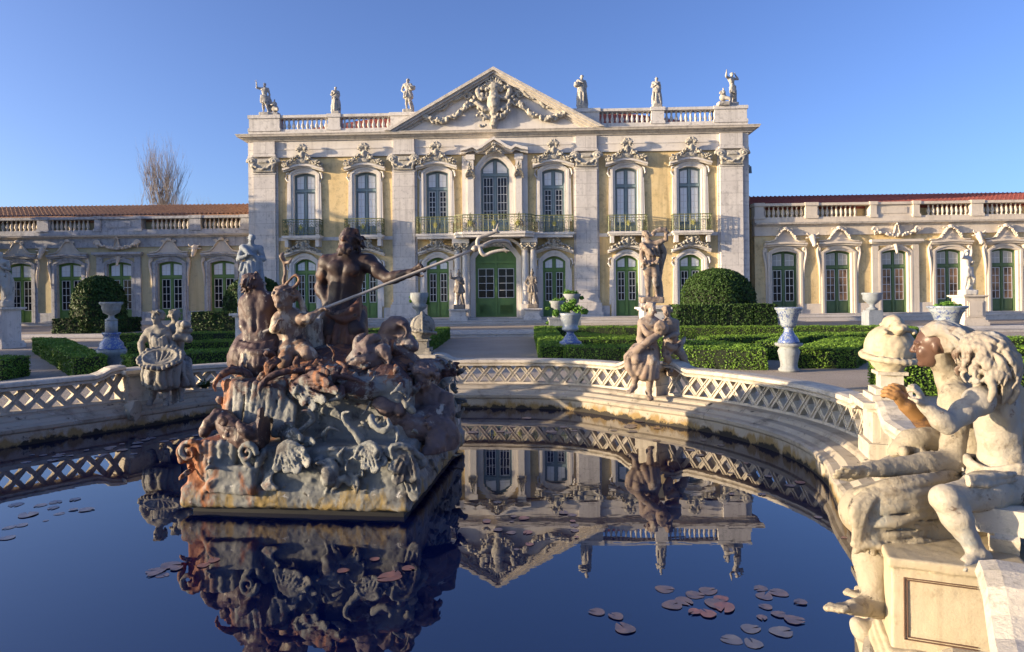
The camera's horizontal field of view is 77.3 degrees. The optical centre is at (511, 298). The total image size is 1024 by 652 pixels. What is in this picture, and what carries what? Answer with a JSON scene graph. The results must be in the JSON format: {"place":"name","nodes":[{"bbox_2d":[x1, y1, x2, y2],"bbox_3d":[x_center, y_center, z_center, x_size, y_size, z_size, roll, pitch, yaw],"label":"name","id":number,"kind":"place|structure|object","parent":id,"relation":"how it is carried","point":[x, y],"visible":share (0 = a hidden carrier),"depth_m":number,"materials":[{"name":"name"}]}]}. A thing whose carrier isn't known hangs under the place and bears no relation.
{"place":"outdoors","nodes":[
{"label":"outdoors","id":0,"kind":"place"},
{"bbox_2d":[417,354,436,358],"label":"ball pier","id":1,"kind":"structure","parent":0,"point":[427,356],"depth_m":8.99,"materials":[{"name":"stone"}]},
{"bbox_2d":[410,311,436,354],"bbox_3d":[-1.295,0.495,9.229,0.432,0.615,0.420,-1,0,0],"label":"ball finial","id":2,"kind":"object","parent":1,"relation":"on","point":[422,324],"visible":0.94,"depth_m":9.11,"materials":[{"name":"stone"}]},
{"bbox_2d":[0,408,858,651],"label":"water","id":3,"kind":"structure","parent":0,"point":[668,509],"depth_m":3.77,"materials":[{"name":"blue liquid"}]},
{"bbox_2d":[176,339,466,516],"bbox_3d":[-1.372,1.066,5.413,1.794,1.493,2.209,-1,0,6],"label":"fountain base","id":4,"kind":"object","parent":3,"relation":"in","point":[338,444],"visible":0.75,"depth_m":4.49,"materials":[{"name":"stone"}]},
{"bbox_2d":[198,407,270,450],"bbox_3d":[-1.966,0.920,4.520,0.523,0.319,0.278,-1,0,14],"label":"dolphin statue","id":5,"kind":"object","parent":4,"relation":"on","point":[231,428],"visible":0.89,"depth_m":4.45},
{"bbox_2d":[227,271,278,376],"bbox_3d":[-2.046,0.237,5.128,0.516,0.908,0.552,-1,0,0],"label":"triton statue","id":6,"kind":"object","parent":4,"relation":"on","point":[252,341],"visible":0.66,"depth_m":5.04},
{"bbox_2d":[269,252,329,369],"bbox_3d":[-1.663,0.130,5.012,0.454,0.983,0.433,-1,0,-17],"label":"triton statue","id":7,"kind":"object","parent":4,"relation":"on","point":[298,332],"visible":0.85,"depth_m":4.98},
{"bbox_2d":[343,333,392,371],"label":"fish statue","id":8,"kind":"object","parent":4,"relation":"on","point":[372,349],"visible":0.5,"depth_m":4.85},
{"bbox_2d":[314,227,425,343],"bbox_3d":[-1.188,-0.028,5.343,0.995,1.133,0.437,-1,0,0],"label":"neptune statue","id":9,"kind":"object","parent":4,"relation":"on","point":[345,268],"visible":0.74,"depth_m":5.29,"materials":[{"name":"brown metal"}]},
{"bbox_2d":[262,224,511,332],"bbox_3d":[-1.041,-0.138,5.121,2.096,0.912,0.167,-1,0,-2],"label":"trident","id":10,"kind":"object","parent":9,"relation":"attached to","point":[477,246],"visible":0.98,"depth_m":5.11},
{"bbox_2d":[377,316,418,361],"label":"sea dog statue","id":11,"kind":"object","parent":4,"relation":"on","point":[398,329],"visible":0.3,"depth_m":5.11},
{"bbox_2d":[371,358,459,455],"bbox_3d":[-0.708,0.803,4.866,0.622,0.669,0.537,-1,0,0],"label":"mermaid statue","id":12,"kind":"object","parent":4,"relation":"on","point":[432,420],"visible":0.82,"depth_m":4.78,"materials":[{"name":"stone"}]},
{"bbox_2d":[0,332,1023,410],"bbox_3d":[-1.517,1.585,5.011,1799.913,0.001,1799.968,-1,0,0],"label":"gravel ground","id":13,"kind":"structure","parent":0,"point":[856,379],"depth_m":13.81,"materials":[{"name":"gravel"}]},
{"bbox_2d":[0,307,26,348],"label":"statue pedestal","id":14,"kind":"object","parent":13,"relation":"on","point":[10,327],"visible":1,"depth_m":22.16,"materials":[{"name":"stone"}]},
{"bbox_2d":[0,252,14,306],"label":"garden statue","id":15,"kind":"object","parent":14,"relation":"on","point":[7,284],"visible":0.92,"depth_m":22.19,"materials":[{"name":"stone"}]},
{"bbox_2d":[0,354,30,380],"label":"box hedge","id":16,"kind":"object","parent":13,"relation":"on","point":[14,366],"visible":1,"depth_m":13.31,"materials":[{"name":"green plant"}]},
{"bbox_2d":[31,337,107,375],"bbox_3d":[-11.837,1.441,16.938,0.884,0.534,9.792,-1,0,-40],"label":"box hedge","id":17,"kind":"object","parent":13,"relation":"on","point":[68,357],"visible":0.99,"depth_m":14.61,"materials":[{"name":"green plant"}]},
{"bbox_2d":[96,302,126,365],"bbox_3d":[-9.042,0.871,14.450,0.600,1.570,0.600,-1,0,0],"label":"tall urn","id":18,"kind":"object","parent":13,"relation":"on","point":[112,346],"visible":0.85,"depth_m":14.32,"materials":[{"name":"ceramic"}]},
{"bbox_2d":[135,132,193,204],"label":"bare poplar","id":19,"kind":"object","parent":13,"relation":"on","point":[161,193],"visible":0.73,"depth_m":74.58,"materials":[{"name":"brown plant"}]},
{"bbox_2d":[120,347,228,366],"bbox_3d":[-7.271,1.398,14.352,2.550,0.536,0.877,-1,0,-44],"label":"box hedge","id":20,"kind":"object","parent":13,"relation":"on","point":[205,356],"visible":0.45,"depth_m":14.25,"materials":[{"name":"green plant"}]},
{"bbox_2d":[126,338,234,353],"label":"box hedge","id":21,"kind":"object","parent":13,"relation":"on","point":[131,347],"visible":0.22,"depth_m":17.84,"materials":[{"name":"green plant"}]},
{"bbox_2d":[229,313,241,337],"bbox_3d":[-7.311,1.030,18.000,0.900,1.220,0.900,-1,0,0],"label":"statue pedestal","id":22,"kind":"object","parent":13,"relation":"on","point":[237,329],"visible":0.08,"depth_m":17.67,"materials":[{"name":"stone"}]},
{"bbox_2d":[236,234,265,312],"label":"garden statue","id":23,"kind":"object","parent":22,"relation":"on","point":[250,252],"visible":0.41,"depth_m":17.83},
{"bbox_2d":[120,328,379,346],"bbox_3d":[-8.582,1.408,23.651,11.012,0.541,0.945,-1,0,-13],"label":"box hedge","id":24,"kind":"object","parent":13,"relation":"on","point":[133,336],"visible":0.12,"depth_m":22.72,"materials":[{"name":"green plant"}]},
{"bbox_2d":[413,326,450,349],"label":"box hedge","id":25,"kind":"object","parent":13,"relation":"on","point":[440,337],"visible":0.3,"depth_m":21.74,"materials":[{"name":"green plant"}]},
{"bbox_2d":[0,384,985,651],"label":"pond kerb","id":26,"kind":"structure","parent":13,"relation":"on","point":[822,452],"depth_m":7.20,"materials":[{"name":"stone"}]},
{"bbox_2d":[0,365,125,415],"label":"stone railing","id":27,"kind":"object","parent":26,"relation":"on","point":[101,377],"visible":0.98,"depth_m":7.31,"materials":[{"name":"stone"}]},
{"bbox_2d":[124,400,141,420],"bbox_3d":[-4.488,1.328,7.528,0.139,0.238,0.244,-1,0,0],"label":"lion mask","id":28,"kind":"object","parent":26,"relation":"on","point":[133,409],"visible":1,"depth_m":7.49,"materials":[{"name":"stone"}]},
{"bbox_2d":[114,366,158,401],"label":"pedestal","id":29,"kind":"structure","parent":26,"relation":"on","point":[130,387],"depth_m":7.83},
{"bbox_2d":[137,309,181,405],"bbox_3d":[-4.202,0.712,7.666,0.601,1.152,0.395,-1,0,0],"label":"girl statue","id":30,"kind":"object","parent":26,"relation":"on","point":[159,334],"visible":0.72,"depth_m":7.63,"materials":[{"name":"stone"}]},
{"bbox_2d":[136,345,183,371],"bbox_3d":[-4.096,0.698,7.465,0.547,0.300,0.294,-1,0,0],"label":"stone shell","id":31,"kind":"object","parent":30,"relation":"attached to","point":[163,358],"visible":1,"depth_m":7.45},
{"bbox_2d":[166,309,195,402],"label":"boy statue","id":32,"kind":"object","parent":26,"relation":"on","point":[181,331],"visible":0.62,"depth_m":7.85,"materials":[{"name":"stone"}]},
{"bbox_2d":[159,362,234,395],"bbox_3d":[-3.131,1.026,8.945,3.476,0.442,0.783,-1,0,-19],"label":"stone railing","id":33,"kind":"object","parent":26,"relation":"on","point":[208,369],"visible":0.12,"depth_m":8.67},
{"bbox_2d":[433,352,631,389],"bbox_3d":[0.361,0.993,8.893,3.054,0.442,0.671,-1,0,20],"label":"stone railing","id":34,"kind":"object","parent":26,"relation":"on","point":[604,366],"visible":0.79,"depth_m":8.97,"materials":[{"name":"stone"}]},
{"bbox_2d":[635,361,669,396],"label":"pedestal","id":35,"kind":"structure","parent":26,"relation":"on","point":[660,385],"depth_m":7.96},
{"bbox_2d":[623,302,668,400],"bbox_3d":[1.627,0.632,7.838,0.566,1.177,0.563,-1,0,0],"label":"woman statue","id":36,"kind":"object","parent":35,"relation":"on","point":[642,355],"visible":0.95,"depth_m":7.64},
{"bbox_2d":[663,359,862,437],"bbox_3d":[2.629,0.971,6.523,0.686,0.442,3.193,-1,0,-18],"label":"stone railing","id":37,"kind":"object","parent":26,"relation":"on","point":[835,407],"visible":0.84,"depth_m":6.66,"materials":[{"name":"stone"}]},
{"bbox_2d":[654,305,689,376],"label":"child statue","id":38,"kind":"object","parent":37,"relation":"on","point":[669,332],"visible":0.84,"depth_m":7.78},
{"bbox_2d":[849,616,873,642],"bbox_3d":[1.432,1.294,2.506,0.219,0.114,0.116,-1,0,0],"label":"bracket","id":39,"kind":"object","parent":26,"relation":"attached to","point":[860,627],"visible":0.27,"depth_m":2.48,"materials":[{"name":"stone"}]},
{"bbox_2d":[849,394,888,459],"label":"ball pier","id":40,"kind":"structure","parent":26,"relation":"on","point":[873,440],"depth_m":4.73,"materials":[{"name":"stone"}]},
{"bbox_2d":[858,315,917,401],"bbox_3d":[2.851,0.443,4.828,0.423,0.639,0.437,-1,0,0],"label":"ball finial","id":41,"kind":"object","parent":40,"relation":"on","point":[886,352],"visible":0.97,"depth_m":4.73,"materials":[{"name":"stone"}]},
{"bbox_2d":[823,319,986,619],"bbox_3d":[1.743,0.701,2.646,1.312,1.214,0.561,-1,0,-44],"label":"woman statue","id":42,"kind":"object","parent":26,"relation":"on","point":[894,507],"visible":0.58,"depth_m":2.44,"materials":[{"name":"beige stone"}]},
{"bbox_2d":[880,427,940,478],"bbox_3d":[1.832,0.726,2.944,0.343,0.278,0.268,-1,0,0],"label":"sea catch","id":43,"kind":"object","parent":42,"relation":"on","point":[907,442],"visible":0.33,"depth_m":2.86,"materials":[{"name":"beige stone"}]},
{"bbox_2d":[875,400,1023,556],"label":"drapery","id":44,"kind":"object","parent":26,"relation":"on","point":[1003,528],"visible":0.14,"depth_m":2.31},
{"bbox_2d":[975,559,1023,651],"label":"stone railing","id":45,"kind":"object","parent":26,"relation":"on","point":[1000,584],"visible":1,"depth_m":1.70,"materials":[{"name":"stone"}]},
{"bbox_2d":[21,325,1023,340],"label":"terrace steps","id":46,"kind":"structure","parent":13,"relation":"on","point":[506,333],"depth_m":26.50,"materials":[{"name":"stone"}]},
{"bbox_2d":[533,325,565,357],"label":"box hedge","id":47,"kind":"object","parent":13,"relation":"on","point":[548,339],"visible":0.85,"depth_m":16.65,"materials":[{"name":"green plant"}]},
{"bbox_2d":[552,298,588,346],"bbox_3d":[1.406,0.763,15.450,0.888,1.547,0.600,-1,0,0],"label":"planted urn","id":48,"kind":"object","parent":13,"relation":"on","point":[569,320],"visible":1,"depth_m":15.30,"materials":[{"name":"white ceramic"}]},
{"bbox_2d":[577,336,662,344],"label":"box hedge","id":49,"kind":"object","parent":13,"relation":"on","point":[609,340],"visible":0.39,"depth_m":17.52,"materials":[{"name":"green plant"}]},
{"bbox_2d":[634,307,671,336],"bbox_3d":[4.169,0.895,18.900,0.920,1.270,0.920,-1,0,0],"label":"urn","id":50,"kind":"object","parent":13,"relation":"on","point":[658,315],"visible":0.21,"depth_m":18.56,"materials":[{"name":"stone"}]},
{"bbox_2d":[639,227,669,302],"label":"garden statue","id":51,"kind":"object","parent":50,"relation":"on","point":[651,266],"visible":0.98,"depth_m":18.78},
{"bbox_2d":[565,332,762,346],"bbox_3d":[3.807,1.298,17.756,0.893,0.522,6.881,-1,0,-32],"label":"box hedge","id":52,"kind":"object","parent":13,"relation":"on","point":[692,342],"visible":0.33,"depth_m":16.24,"materials":[{"name":"green plant"}]},
{"bbox_2d":[563,343,768,369],"bbox_3d":[3.381,1.292,14.470,4.470,0.542,0.904,-1,0,17],"label":"box hedge","id":53,"kind":"object","parent":13,"relation":"on","point":[730,357],"visible":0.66,"depth_m":13.87,"materials":[{"name":"green plant"}]},
{"bbox_2d":[556,324,912,338],"bbox_3d":[7.964,1.251,23.847,12.804,0.537,0.939,-1,0,9],"label":"box hedge","id":54,"kind":"object","parent":13,"relation":"on","point":[690,332],"visible":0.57,"depth_m":23.52,"materials":[{"name":"green plant"}]},
{"bbox_2d":[696,331,869,343],"bbox_3d":[8.462,1.247,18.499,6.588,0.535,0.933,-1,0,-13],"label":"box hedge","id":55,"kind":"object","parent":13,"relation":"on","point":[753,338],"visible":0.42,"depth_m":18.09,"materials":[{"name":"green plant"}]},
{"bbox_2d":[754,330,819,359],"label":"box hedge","id":56,"kind":"object","parent":13,"relation":"on","point":[770,346],"visible":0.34,"depth_m":15.75,"materials":[{"name":"green plant"}]},
{"bbox_2d":[774,307,802,371],"bbox_3d":[5.728,0.851,13.250,0.550,1.330,0.550,-1,0,0],"label":"blue urn","id":57,"kind":"object","parent":13,"relation":"on","point":[788,343],"visible":1,"depth_m":13.10,"materials":[{"name":"ceramic"}]},
{"bbox_2d":[798,335,867,368],"bbox_3d":[7.843,1.253,15.283,1.214,0.529,4.613,-1,0,36],"label":"box hedge","id":58,"kind":"object","parent":13,"relation":"on","point":[836,352],"visible":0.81,"depth_m":13.72,"materials":[{"name":"green plant"}]},
{"bbox_2d":[854,536,1023,651],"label":"pedestal","id":59,"kind":"object","parent":13,"relation":"on","point":[933,599],"visible":0.54,"depth_m":2.24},
{"bbox_2d":[906,330,1023,571],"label":"child statue","id":60,"kind":"object","parent":59,"relation":"on","point":[989,404],"visible":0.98,"depth_m":2.33,"materials":[{"name":"stone"}]},
{"bbox_2d":[867,356,1023,395],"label":"box hedge","id":61,"kind":"object","parent":13,"relation":"on","point":[922,378],"visible":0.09,"depth_m":9.87,"materials":[{"name":"green plant"}]},
{"bbox_2d":[925,301,968,323],"bbox_3d":[8.908,0.765,13.100,0.748,1.441,0.748,-1,0,0],"label":"blue urn","id":62,"kind":"object","parent":13,"relation":"on","point":[953,311],"visible":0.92,"depth_m":12.90,"materials":[{"name":"grey ceramic"}]},
{"bbox_2d":[0,0,1023,206],"label":"sky","id":63,"kind":"structure","parent":0,"point":[847,97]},
{"bbox_2d":[21,319,1023,337],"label":"terrace","id":64,"kind":"structure","parent":0,"point":[36,329],"depth_m":30.17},
{"bbox_2d":[51,316,141,333],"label":"clipped hedge","id":65,"kind":"object","parent":64,"relation":"on","point":[125,325],"visible":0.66,"depth_m":26.97,"materials":[{"name":"green plant"}]},
{"bbox_2d":[68,275,128,333],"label":"clipped dome","id":66,"kind":"structure","parent":64,"relation":"on","point":[89,294],"depth_m":27.11,"materials":[{"name":"green plant"}]},
{"bbox_2d":[0,203,248,322],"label":"palace wing","id":67,"kind":"structure","parent":64,"relation":"on","point":[165,258],"depth_m":37.38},
{"bbox_2d":[1,240,39,322],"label":"french window","id":68,"kind":"structure","parent":67,"relation":"in","point":[25,273],"depth_m":37.29,"materials":[{"name":"green paint"}]},
{"bbox_2d":[45,239,89,319],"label":"french window","id":69,"kind":"structure","parent":67,"relation":"in","point":[68,270],"depth_m":37.31,"materials":[{"name":"green paint"}]},
{"bbox_2d":[91,237,143,316],"bbox_3d":[-22.930,-0.805,37.371,2.845,5.540,0.669,-1,0,0],"label":"french window","id":70,"kind":"structure","parent":67,"relation":"in","point":[126,272],"depth_m":37.31,"materials":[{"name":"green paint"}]},
{"bbox_2d":[147,238,190,320],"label":"french window","id":71,"kind":"structure","parent":67,"relation":"in","point":[169,274],"depth_m":37.39,"materials":[{"name":"green paint"}]},
{"bbox_2d":[200,237,242,310],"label":"french window","id":72,"kind":"structure","parent":67,"relation":"in","point":[219,272],"depth_m":37.41,"materials":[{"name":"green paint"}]},
{"bbox_2d":[191,310,236,331],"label":"clipped hedge","id":73,"kind":"object","parent":64,"relation":"on","point":[210,321],"visible":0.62,"depth_m":27.02,"materials":[{"name":"green plant"}]},
{"bbox_2d":[221,276,278,310],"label":"clipped dome","id":74,"kind":"structure","parent":64,"relation":"on","point":[230,300],"depth_m":28.71,"materials":[{"name":"green plant"}]},
{"bbox_2d":[409,292,429,320],"bbox_3d":[-3.890,0.557,26.950,0.895,1.620,0.760,-1,0,0],"label":"urn","id":75,"kind":"object","parent":64,"relation":"on","point":[420,301],"visible":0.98,"depth_m":26.70,"materials":[{"name":"grey stone"}]},
{"bbox_2d":[235,67,760,318],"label":"palace","id":76,"kind":"structure","parent":64,"relation":"on","point":[564,197],"depth_m":33.55,"materials":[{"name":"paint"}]},
{"bbox_2d":[255,81,280,114],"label":"roof statue","id":77,"kind":"object","parent":76,"relation":"on","point":[267,102],"visible":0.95,"depth_m":34.24,"materials":[{"name":"stone"}]},
{"bbox_2d":[281,144,323,235],"bbox_3d":[-11.062,-5.721,33.966,2.241,4.851,0.893,-1,0,0],"label":"french window","id":78,"kind":"structure","parent":76,"relation":"in","point":[304,195],"depth_m":34.06,"materials":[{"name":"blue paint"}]},
{"bbox_2d":[284,240,323,317],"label":"french window","id":79,"kind":"structure","parent":76,"relation":"in","point":[305,265],"depth_m":34.26,"materials":[{"name":"green paint"}]},
{"bbox_2d":[343,143,385,234],"bbox_3d":[-7.774,-5.752,33.840,2.241,4.851,0.893,-1,0,0],"label":"french window","id":80,"kind":"structure","parent":76,"relation":"in","point":[365,186],"depth_m":33.92,"materials":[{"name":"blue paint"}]},
{"bbox_2d":[361,239,385,317],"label":"french window","id":81,"kind":"structure","parent":76,"relation":"in","point":[373,300],"depth_m":34.13,"materials":[{"name":"green paint"}]},
{"bbox_2d":[415,141,456,233],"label":"french window","id":82,"kind":"structure","parent":76,"relation":"in","point":[437,181],"depth_m":33.78,"materials":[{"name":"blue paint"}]},
{"bbox_2d":[418,239,454,316],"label":"french window","id":83,"kind":"structure","parent":76,"relation":"in","point":[436,281],"depth_m":33.98,"materials":[{"name":"green paint"}]},
{"bbox_2d":[460,137,527,231],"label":"french window","id":84,"kind":"structure","parent":76,"relation":"in","point":[495,187],"depth_m":33.60,"materials":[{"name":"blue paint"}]},
{"bbox_2d":[452,237,537,317],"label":"entrance door","id":85,"kind":"structure","parent":76,"relation":"in","point":[492,286],"depth_m":33.82,"materials":[{"name":"green paint"}]},
{"bbox_2d":[532,139,573,231],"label":"french window","id":86,"kind":"structure","parent":76,"relation":"in","point":[553,181],"depth_m":33.55,"materials":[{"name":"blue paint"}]},
{"bbox_2d":[535,237,573,316],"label":"french window","id":87,"kind":"structure","parent":76,"relation":"in","point":[554,273],"depth_m":33.72,"materials":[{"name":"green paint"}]},
{"bbox_2d":[574,75,587,107],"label":"roof statue","id":88,"kind":"object","parent":76,"relation":"on","point":[580,85],"visible":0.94,"depth_m":33.51,"materials":[{"name":"stone"}]},
{"bbox_2d":[605,138,647,230],"bbox_3d":[5.955,-5.882,33.312,2.241,4.851,0.893,-1,0,0],"label":"french window","id":89,"kind":"structure","parent":76,"relation":"in","point":[626,180],"depth_m":33.40,"materials":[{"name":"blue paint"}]},
{"bbox_2d":[607,235,645,315],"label":"french window","id":90,"kind":"structure","parent":76,"relation":"in","point":[627,284],"depth_m":33.60,"materials":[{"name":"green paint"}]},
{"bbox_2d":[669,136,712,230],"bbox_3d":[9.242,-5.913,33.186,2.241,4.851,0.893,-1,0,0],"label":"french window","id":91,"kind":"structure","parent":76,"relation":"in","point":[690,179],"depth_m":33.28,"materials":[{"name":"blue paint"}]},
{"bbox_2d":[671,235,711,303],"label":"french window","id":92,"kind":"structure","parent":76,"relation":"in","point":[688,262],"depth_m":33.24,"materials":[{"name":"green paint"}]},
{"bbox_2d":[716,70,738,105],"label":"roof statue","id":93,"kind":"object","parent":76,"relation":"on","point":[732,98],"visible":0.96,"depth_m":33.19,"materials":[{"name":"stone"}]},
{"bbox_2d":[368,316,779,325],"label":"palace steps","id":94,"kind":"structure","parent":64,"relation":"on","point":[585,320],"depth_m":31.89,"materials":[{"name":"stone"}]},
{"bbox_2d":[448,309,468,320],"bbox_3d":[-2.692,0.851,32.420,0.960,0.610,0.860,-1,0,0],"label":"statue pedestal","id":95,"kind":"object","parent":94,"relation":"on","point":[458,314],"visible":0.99,"depth_m":32.05,"materials":[{"name":"stone"}]},
{"bbox_2d":[450,269,464,308],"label":"soldier statue","id":96,"kind":"object","parent":95,"relation":"on","point":[459,289],"visible":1,"depth_m":32.30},
{"bbox_2d":[523,308,541,319],"bbox_3d":[1.028,0.815,32.420,0.960,0.610,0.860,-1,0,0],"label":"statue pedestal","id":97,"kind":"object","parent":94,"relation":"on","point":[532,313],"visible":0.94,"depth_m":32.05,"materials":[{"name":"stone"}]},
{"bbox_2d":[525,268,538,307],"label":"soldier statue","id":98,"kind":"object","parent":97,"relation":"on","point":[532,289],"visible":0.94,"depth_m":32.29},
{"bbox_2d":[669,304,719,325],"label":"clipped hedge","id":99,"kind":"object","parent":64,"relation":"on","point":[695,314],"visible":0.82,"depth_m":27.02,"materials":[{"name":"green plant"}]},
{"bbox_2d":[680,268,756,304],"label":"clipped dome","id":100,"kind":"structure","parent":64,"relation":"on","point":[717,285],"depth_m":28.26,"materials":[{"name":"green plant"}]},
{"bbox_2d":[717,303,753,325],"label":"clipped hedge","id":101,"kind":"object","parent":64,"relation":"on","point":[736,314],"visible":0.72,"depth_m":27.02,"materials":[{"name":"green plant"}]},
{"bbox_2d":[748,303,778,325],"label":"clipped hedge","id":102,"kind":"object","parent":64,"relation":"on","point":[765,314],"visible":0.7,"depth_m":27.03,"materials":[{"name":"green plant"}]},
{"bbox_2d":[861,292,882,325],"bbox_3d":[15.305,0.475,27.200,0.820,1.420,0.820,-1,0,0],"label":"stone urn","id":103,"kind":"object","parent":64,"relation":"on","point":[872,314],"visible":0.99,"depth_m":26.94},
{"bbox_2d":[749,192,1023,313],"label":"palace wing","id":104,"kind":"structure","parent":64,"relation":"on","point":[835,253],"depth_m":33.67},
{"bbox_2d":[762,227,807,313],"bbox_3d":[14.364,-1.466,33.706,2.336,4.587,0.638,-1,0,0],"label":"french window","id":105,"kind":"structure","parent":104,"relation":"in","point":[784,265],"depth_m":33.70,"materials":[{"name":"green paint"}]},
{"bbox_2d":[816,226,861,312],"bbox_3d":[17.181,-1.505,33.676,2.336,4.587,0.638,-1,0,0],"label":"french window","id":106,"kind":"structure","parent":104,"relation":"in","point":[838,264],"depth_m":33.69,"materials":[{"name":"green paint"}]},
{"bbox_2d":[868,223,923,311],"bbox_3d":[20.129,-1.306,33.646,2.708,5.272,0.637,-1,0,0],"label":"french window","id":107,"kind":"structure","parent":104,"relation":"in","point":[894,267],"depth_m":33.60,"materials":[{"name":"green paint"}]},
{"bbox_2d":[927,224,973,304],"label":"french window","id":108,"kind":"structure","parent":104,"relation":"in","point":[945,262],"depth_m":33.65,"materials":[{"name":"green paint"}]},
{"bbox_2d":[982,223,1023,310],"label":"french window","id":109,"kind":"structure","parent":104,"relation":"in","point":[1004,260],"depth_m":33.62,"materials":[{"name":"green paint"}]},
{"bbox_2d":[777,311,1023,320],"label":"wing steps","id":110,"kind":"structure","parent":64,"relation":"on","point":[995,315],"depth_m":32.86,"materials":[{"name":"stone"}]},
{"bbox_2d":[947,295,990,325],"bbox_3d":[19.256,0.507,27.000,1.100,1.280,1.040,-1,0,0],"label":"statue pedestal","id":111,"kind":"object","parent":64,"relation":"on","point":[974,313],"visible":0.87,"depth_m":26.57,"materials":[{"name":"stone"}]},
{"bbox_2d":[957,249,977,294],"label":"garden statue","id":112,"kind":"object","parent":111,"relation":"on","point":[967,269],"visible":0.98,"depth_m":26.88,"materials":[{"name":"white stone"}]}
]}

